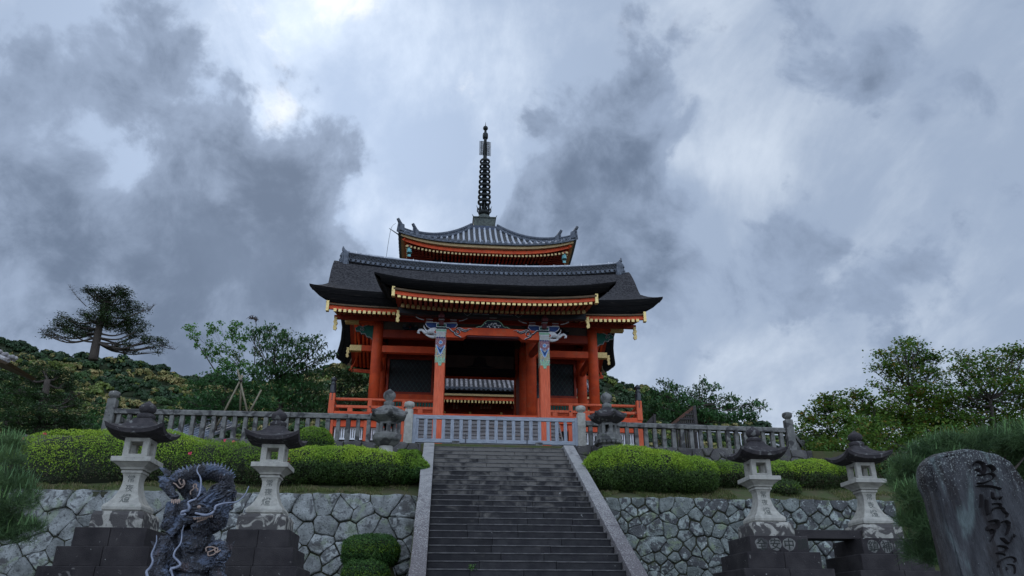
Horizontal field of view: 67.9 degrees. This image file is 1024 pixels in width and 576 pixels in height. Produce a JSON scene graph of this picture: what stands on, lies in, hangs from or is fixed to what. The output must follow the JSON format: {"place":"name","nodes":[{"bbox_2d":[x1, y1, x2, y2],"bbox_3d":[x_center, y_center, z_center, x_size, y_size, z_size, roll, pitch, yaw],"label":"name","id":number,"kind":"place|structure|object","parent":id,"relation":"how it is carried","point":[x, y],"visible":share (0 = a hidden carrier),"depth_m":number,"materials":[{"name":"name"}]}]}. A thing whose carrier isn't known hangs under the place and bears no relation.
{"place":"outdoors","nodes":[
{"label":"outdoors","id":0,"kind":"place"},
{"bbox_2d":[0,346,724,446],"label":"hillside","id":1,"kind":"structure","parent":0,"point":[365,410],"depth_m":210.29,"materials":[{"name":"green plant"}]},
{"bbox_2d":[0,337,812,448],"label":"forest","id":2,"kind":"object","parent":1,"relation":"on","point":[106,376],"visible":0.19,"depth_m":202.96,"materials":[{"name":"green plant"}]},
{"bbox_2d":[345,564,394,575],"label":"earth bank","id":3,"kind":"structure","parent":0,"point":[392,571],"depth_m":16.73,"materials":[{"name":"green plant"}]},
{"bbox_2d":[339,558,390,575],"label":"clipped shrub","id":4,"kind":"object","parent":3,"relation":"on","point":[367,567],"visible":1,"depth_m":16.03,"materials":[{"name":"green plant"}]},
{"bbox_2d":[340,532,400,567],"bbox_3d":[-3.165,5.950,17.038,1.354,0.887,1.217,2,-24,-5],"label":"clipped shrub","id":5,"kind":"object","parent":3,"relation":"on","point":[377,546],"visible":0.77,"depth_m":16.67,"materials":[{"name":"green plant"}]},
{"bbox_2d":[0,435,939,575],"bbox_3d":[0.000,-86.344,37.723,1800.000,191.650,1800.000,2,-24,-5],"label":"ground","id":6,"kind":"structure","parent":0,"point":[739,493],"depth_m":20.01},
{"bbox_2d":[0,349,35,379],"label":"tiled roof corner","id":7,"kind":"object","parent":6,"relation":"on","point":[6,358],"visible":1,"depth_m":22.02,"materials":[{"name":"tile"}]},
{"bbox_2d":[0,428,51,548],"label":"pine tree","id":8,"kind":"object","parent":6,"relation":"on","point":[13,482],"visible":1,"depth_m":11.37,"materials":[{"name":"green plant"}]},
{"bbox_2d":[0,361,96,435],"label":"tree","id":9,"kind":"object","parent":6,"relation":"on","point":[38,422],"visible":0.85,"depth_m":25.59,"materials":[{"name":"plant"}]},
{"bbox_2d":[0,385,106,435],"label":"green bush","id":10,"kind":"object","parent":6,"relation":"on","point":[94,411],"visible":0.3,"depth_m":27.85,"materials":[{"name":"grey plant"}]},
{"bbox_2d":[34,283,174,360],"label":"tree","id":11,"kind":"object","parent":6,"relation":"on","point":[104,313],"visible":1,"depth_m":86.03,"materials":[{"name":"green plant"}]},
{"bbox_2d":[0,428,213,483],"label":"clipped hedge","id":12,"kind":"object","parent":6,"relation":"on","point":[80,457],"visible":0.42,"depth_m":19.14,"materials":[{"name":"green plant"}]},
{"bbox_2d":[35,401,180,575],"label":"stone lantern","id":13,"kind":"object","parent":6,"relation":"on","point":[117,536],"visible":0.98,"depth_m":13.31,"materials":[{"name":"stone"}]},
{"bbox_2d":[173,418,240,437],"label":"shed roof","id":14,"kind":"structure","parent":6,"relation":"on","point":[207,429],"depth_m":26.90,"materials":[{"name":"metal"}]},
{"bbox_2d":[0,489,417,575],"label":"retaining wall","id":15,"kind":"structure","parent":6,"relation":"on","point":[324,525],"depth_m":18.11,"materials":[{"name":"stone"}]},
{"bbox_2d":[181,320,257,393],"bbox_3d":[-11.345,2.865,29.352,3.168,3.715,1.084,2,-24,-5],"label":"young maple","id":16,"kind":"object","parent":6,"relation":"on","point":[233,329],"visible":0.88,"depth_m":29.50,"materials":[{"name":"green plant"}]},
{"bbox_2d":[24,434,420,452],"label":"base wall","id":17,"kind":"structure","parent":6,"relation":"on","point":[400,445],"depth_m":22.69,"materials":[{"name":"stone"}]},
{"bbox_2d":[101,391,400,441],"bbox_3d":[-7.760,4.028,23.082,8.887,1.600,0.353,2,-24,-5],"label":"stone fence","id":18,"kind":"object","parent":17,"relation":"on","point":[112,410],"visible":0.48,"depth_m":22.95,"materials":[{"name":"grey stone"}]},
{"bbox_2d":[170,361,286,430],"bbox_3d":[-10.173,3.923,27.521,4.122,2.542,2.249,2,-24,-5],"label":"leafy bush","id":19,"kind":"object","parent":6,"relation":"on","point":[219,401],"visible":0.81,"depth_m":27.13,"materials":[{"name":"green plant"}]},
{"bbox_2d":[171,437,300,486],"bbox_3d":[-7.213,4.718,20.073,3.924,1.453,2.192,2,-24,-5],"label":"clipped hedge","id":20,"kind":"object","parent":6,"relation":"on","point":[240,458],"visible":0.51,"depth_m":19.44,"materials":[{"name":"green plant"}]},
{"bbox_2d":[217,369,261,424],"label":"bamboo stakes","id":21,"kind":"object","parent":6,"relation":"on","point":[241,394],"visible":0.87,"depth_m":26.21,"materials":[{"name":"brown plant"}]},
{"bbox_2d":[225,409,309,575],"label":"stone lantern","id":22,"kind":"object","parent":6,"relation":"on","point":[264,536],"visible":1,"depth_m":14.16,"materials":[{"name":"stone"}]},
{"bbox_2d":[238,315,337,422],"bbox_3d":[-9.520,3.454,32.457,4.364,4.868,2.660,2,-24,-5],"label":"cherry tree","id":23,"kind":"object","parent":6,"relation":"on","point":[286,371],"visible":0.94,"depth_m":32.15,"materials":[{"name":"green plant"}]},
{"bbox_2d":[295,426,334,449],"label":"clipped shrub","id":24,"kind":"object","parent":6,"relation":"on","point":[315,435],"visible":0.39,"depth_m":21.58,"materials":[{"name":"green plant"}]},
{"bbox_2d":[275,443,406,485],"bbox_3d":[-4.516,4.706,19.989,3.719,1.140,1.764,2,-24,-5],"label":"clipped hedge","id":25,"kind":"object","parent":6,"relation":"on","point":[332,465],"visible":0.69,"depth_m":19.43,"materials":[{"name":"green plant"}]},
{"bbox_2d":[320,364,368,411],"bbox_3d":[-7.833,5.215,36.366,3.017,3.230,2.180,2,-24,-5],"label":"green bush","id":26,"kind":"object","parent":6,"relation":"on","point":[343,375],"visible":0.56,"depth_m":36.52,"materials":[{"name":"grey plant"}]},
{"bbox_2d":[369,389,407,455],"bbox_3d":[-3.584,4.181,21.809,1.143,2.640,1.178,2,-24,-5],"label":"stone lantern","id":27,"kind":"object","parent":6,"relation":"on","point":[387,415],"visible":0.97,"depth_m":21.66,"materials":[{"name":"stone"}]},
{"bbox_2d":[394,450,423,484],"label":"clipped shrub","id":28,"kind":"object","parent":6,"relation":"on","point":[409,456],"visible":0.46,"depth_m":19.82,"materials":[{"name":"green plant"}]},
{"bbox_2d":[403,401,414,442],"bbox_3d":[-3.196,4.195,23.465,0.329,1.400,0.320,2,-24,-5],"label":"gate post","id":29,"kind":"object","parent":6,"relation":"on","point":[408,423],"visible":0.89,"depth_m":23.35,"materials":[{"name":"stone"}]},
{"bbox_2d":[36,480,901,500],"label":"grass","id":30,"kind":"structure","parent":6,"relation":"on","point":[716,494],"depth_m":19.44,"materials":[{"name":"green plant"}]},
{"bbox_2d":[386,122,578,265],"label":"pagoda","id":31,"kind":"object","parent":6,"relation":"on","point":[481,238],"visible":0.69,"depth_m":50.93,"materials":[{"name":"tile"}]},
{"bbox_2d":[309,246,662,445],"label":"temple gate","id":32,"kind":"structure","parent":6,"relation":"on","point":[417,332],"depth_m":30.62,"materials":[{"name":"orange wood"}]},
{"bbox_2d":[386,356,433,394],"bbox_3d":[-4.408,3.798,32.935,2.010,1.690,0.130,2,-24,-5],"label":"lattice window","id":33,"kind":"structure","parent":32,"relation":"in","point":[405,375],"depth_m":32.96,"materials":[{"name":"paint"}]},
{"bbox_2d":[516,373,518,414],"bbox_3d":[0.308,5.446,34.072,0.060,3.300,1.950,2,-24,-5],"label":"door leaf","id":34,"kind":"structure","parent":32,"relation":"in","point":[517,380],"depth_m":34.58,"materials":[{"name":"paint"}]},
{"bbox_2d":[536,360,576,397],"bbox_3d":[1.814,4.034,33.474,2.010,1.690,0.130,2,-24,-5],"label":"window frame","id":35,"kind":"structure","parent":32,"relation":"in","point":[562,373],"depth_m":33.55,"materials":[{"name":"paint"}]},
{"bbox_2d":[412,414,577,445],"bbox_3d":[-0.494,4.435,23.590,5.160,0.920,0.170,2,-24,-5],"label":"wooden barrier","id":36,"kind":"object","parent":6,"relation":"on","point":[478,440],"visible":0.98,"depth_m":23.58,"materials":[{"name":"grey wood"}]},
{"bbox_2d":[444,378,589,414],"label":"temple hall","id":37,"kind":"structure","parent":6,"relation":"on","point":[478,396],"depth_m":41.80,"materials":[{"name":"tile"}]},
{"bbox_2d":[408,443,647,575],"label":"stone staircase","id":38,"kind":"structure","parent":6,"relation":"on","point":[498,511],"depth_m":16.81,"materials":[{"name":"stone"}]},
{"bbox_2d":[396,448,421,455],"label":"clipped shrub","id":39,"kind":"object","parent":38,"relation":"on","point":[417,451],"visible":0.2,"depth_m":21.47,"materials":[{"name":"green plant"}]},
{"bbox_2d":[409,458,429,479],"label":"clipped shrub","id":40,"kind":"object","parent":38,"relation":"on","point":[416,466],"visible":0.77,"depth_m":19.60,"materials":[{"name":"green plant"}]},
{"bbox_2d":[575,405,586,445],"bbox_3d":[2.180,4.399,23.931,0.329,1.400,0.320,2,-24,-5],"label":"gate post","id":41,"kind":"object","parent":6,"relation":"on","point":[581,420],"visible":0.85,"depth_m":23.83,"materials":[{"name":"stone"}]},
{"bbox_2d":[588,392,626,448],"bbox_3d":[2.900,4.375,22.941,1.143,2.550,1.178,2,-24,-5],"label":"stone lantern","id":42,"kind":"object","parent":6,"relation":"on","point":[605,416],"visible":0.79,"depth_m":22.78,"materials":[{"name":"grey stone"}]},
{"bbox_2d":[582,444,689,492],"bbox_3d":[3.404,5.018,20.745,3.173,1.456,2.082,2,-24,-5],"label":"clipped hedge","id":43,"kind":"object","parent":6,"relation":"on","point":[629,468],"visible":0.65,"depth_m":19.94,"materials":[{"name":"green plant"}]},
{"bbox_2d":[646,414,657,441],"bbox_3d":[5.099,5.583,27.721,0.393,1.964,0.170,2,-24,-5],"label":"timber screen","id":44,"kind":"object","parent":6,"relation":"on","point":[652,419],"visible":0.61,"depth_m":27.98,"materials":[{"name":"wood"}]},
{"bbox_2d":[671,406,697,447],"bbox_3d":[6.104,5.164,26.873,0.975,2.054,0.140,2,-24,-5],"label":"timber screen","id":45,"kind":"object","parent":6,"relation":"on","point":[692,419],"visible":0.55,"depth_m":27.00,"materials":[{"name":"wood"}]},
{"bbox_2d":[574,445,812,463],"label":"base wall","id":46,"kind":"structure","parent":6,"relation":"on","point":[717,454],"depth_m":23.61,"materials":[{"name":"stone"}]},
{"bbox_2d":[586,412,796,449],"bbox_3d":[5.713,4.630,24.212,6.821,1.500,0.347,2,-24,-5],"label":"stone fence","id":47,"kind":"object","parent":46,"relation":"on","point":[787,430],"visible":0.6,"depth_m":24.16,"materials":[{"name":"grey stone"}]},
{"bbox_2d":[670,454,719,494],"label":"clipped hedge","id":48,"kind":"object","parent":6,"relation":"on","point":[701,474],"visible":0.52,"depth_m":20.03,"materials":[{"name":"green plant"}]},
{"bbox_2d":[641,374,772,424],"bbox_3d":[7.904,4.631,31.608,5.589,2.568,2.772,2,-24,-5],"label":"cherry tree","id":49,"kind":"object","parent":6,"relation":"on","point":[703,408],"visible":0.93,"depth_m":31.26,"materials":[{"name":"green plant"}]},
{"bbox_2d":[710,459,758,487],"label":"clipped hedge","id":50,"kind":"object","parent":6,"relation":"on","point":[732,473],"visible":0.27,"depth_m":20.97,"materials":[{"name":"green plant"}]},
{"bbox_2d":[697,431,784,447],"bbox_3d":[7.863,5.336,25.883,3.258,0.946,0.059,2,-24,-5],"label":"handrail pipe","id":51,"kind":"object","parent":6,"relation":"on","point":[740,433],"visible":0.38,"depth_m":25.97,"materials":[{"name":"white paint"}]},
{"bbox_2d":[603,497,896,575],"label":"retaining wall","id":52,"kind":"structure","parent":6,"relation":"on","point":[675,536],"depth_m":19.11,"materials":[{"name":"stone"}]},
{"bbox_2d":[713,426,834,575],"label":"stone lantern","id":53,"kind":"object","parent":6,"relation":"on","point":[767,542],"visible":1,"depth_m":15.85,"materials":[{"name":"stone"}]},
{"bbox_2d":[770,459,799,482],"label":"clipped hedge","id":54,"kind":"object","parent":6,"relation":"on","point":[782,470],"visible":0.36,"depth_m":21.10,"materials":[{"name":"green plant"}]},
{"bbox_2d":[770,477,803,496],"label":"clipped shrub","id":55,"kind":"object","parent":6,"relation":"on","point":[784,487],"visible":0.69,"depth_m":20.32,"materials":[{"name":"green plant"}]},
{"bbox_2d":[786,458,841,488],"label":"clipped hedge","id":56,"kind":"object","parent":6,"relation":"on","point":[812,473],"visible":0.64,"depth_m":21.10,"materials":[{"name":"green plant"}]},
{"bbox_2d":[825,460,869,488],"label":"clipped hedge","id":57,"kind":"object","parent":6,"relation":"on","point":[843,473],"visible":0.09,"depth_m":21.33,"materials":[{"name":"green plant"}]},
{"bbox_2d":[802,438,913,452],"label":"green bush","id":58,"kind":"object","parent":6,"relation":"on","point":[894,447],"visible":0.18,"depth_m":25.54,"materials":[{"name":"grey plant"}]},
{"bbox_2d":[790,385,960,452],"bbox_3d":[13.220,5.288,27.659,7.117,4.084,3.656,2,-24,-5],"label":"maple tree","id":59,"kind":"object","parent":6,"relation":"on","point":[828,405],"visible":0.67,"depth_m":27.30,"materials":[{"name":"green plant"}]},
{"bbox_2d":[825,431,940,575],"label":"stone lantern","id":60,"kind":"object","parent":6,"relation":"on","point":[874,551],"visible":0.95,"depth_m":16.21,"materials":[{"name":"stone"}]},
{"bbox_2d":[794,530,862,540],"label":"stone beam","id":61,"kind":"structure","parent":60,"relation":"on","point":[829,535],"depth_m":15.97,"materials":[{"name":"grey stone"}]},
{"bbox_2d":[867,439,921,486],"bbox_3d":[11.545,6.349,22.015,2.388,4.159,2.152,2,-24,-5],"label":"green bush","id":62,"kind":"object","parent":6,"relation":"on","point":[884,466],"visible":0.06,"depth_m":22.54,"materials":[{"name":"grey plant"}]},
{"bbox_2d":[802,410,1003,474],"bbox_3d":[14.541,5.956,24.392,10.440,3.470,5.920,2,-24,-5],"label":"green bush","id":63,"kind":"object","parent":6,"relation":"on","point":[863,431],"visible":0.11,"depth_m":22.82,"materials":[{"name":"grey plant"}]},
{"bbox_2d":[862,335,959,432],"bbox_3d":[15.560,4.387,29.323,3.395,5.643,4.746,-12,-26,25],"label":"maple tree","id":64,"kind":"object","parent":6,"relation":"on","point":[916,390],"visible":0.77,"depth_m":28.98,"materials":[{"name":"green plant"}]},
{"bbox_2d":[923,340,1023,431],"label":"maple tree","id":65,"kind":"object","parent":6,"relation":"on","point":[989,397],"visible":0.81,"depth_m":27.31,"materials":[{"name":"green plant"}]},
{"bbox_2d":[0,0,1023,450],"label":"sky","id":66,"kind":"structure","parent":0,"point":[802,187],"materials":[{"name":"grey"}]},
{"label":"plaza paving","id":67,"kind":"structure","parent":0,"visible":0},
{"bbox_2d":[145,462,248,575],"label":"dragon statue","id":68,"kind":"object","parent":67,"relation":"on","point":[199,515],"visible":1,"depth_m":11.25,"materials":[{"name":"grey metal"}]},
{"bbox_2d":[879,415,1023,570],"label":"pine tree","id":69,"kind":"object","parent":67,"relation":"on","point":[1009,439],"visible":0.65,"depth_m":9.94,"materials":[{"name":"green plant"}]},
{"bbox_2d":[916,449,1023,575],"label":"memorial stone","id":70,"kind":"object","parent":67,"relation":"on","point":[974,502],"visible":1,"depth_m":7.40,"materials":[{"name":"grey stone"}]},
{"bbox_3d":[10.277,6.472,25.620,0.792,1.243,4.211,-11,-26,24],"label":"base wall","id":71,"kind":"object","parent":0,"visible":0},
{"bbox_2d":[795,434,806,449],"bbox_3d":[9.800,5.486,26.008,0.286,1.170,3.444,-11,-26,24],"label":"stone fence","id":72,"kind":"object","parent":71,"relation":"on","point":[799,443],"visible":0.32,"depth_m":26.20,"materials":[{"name":"grey stone"}]}
]}

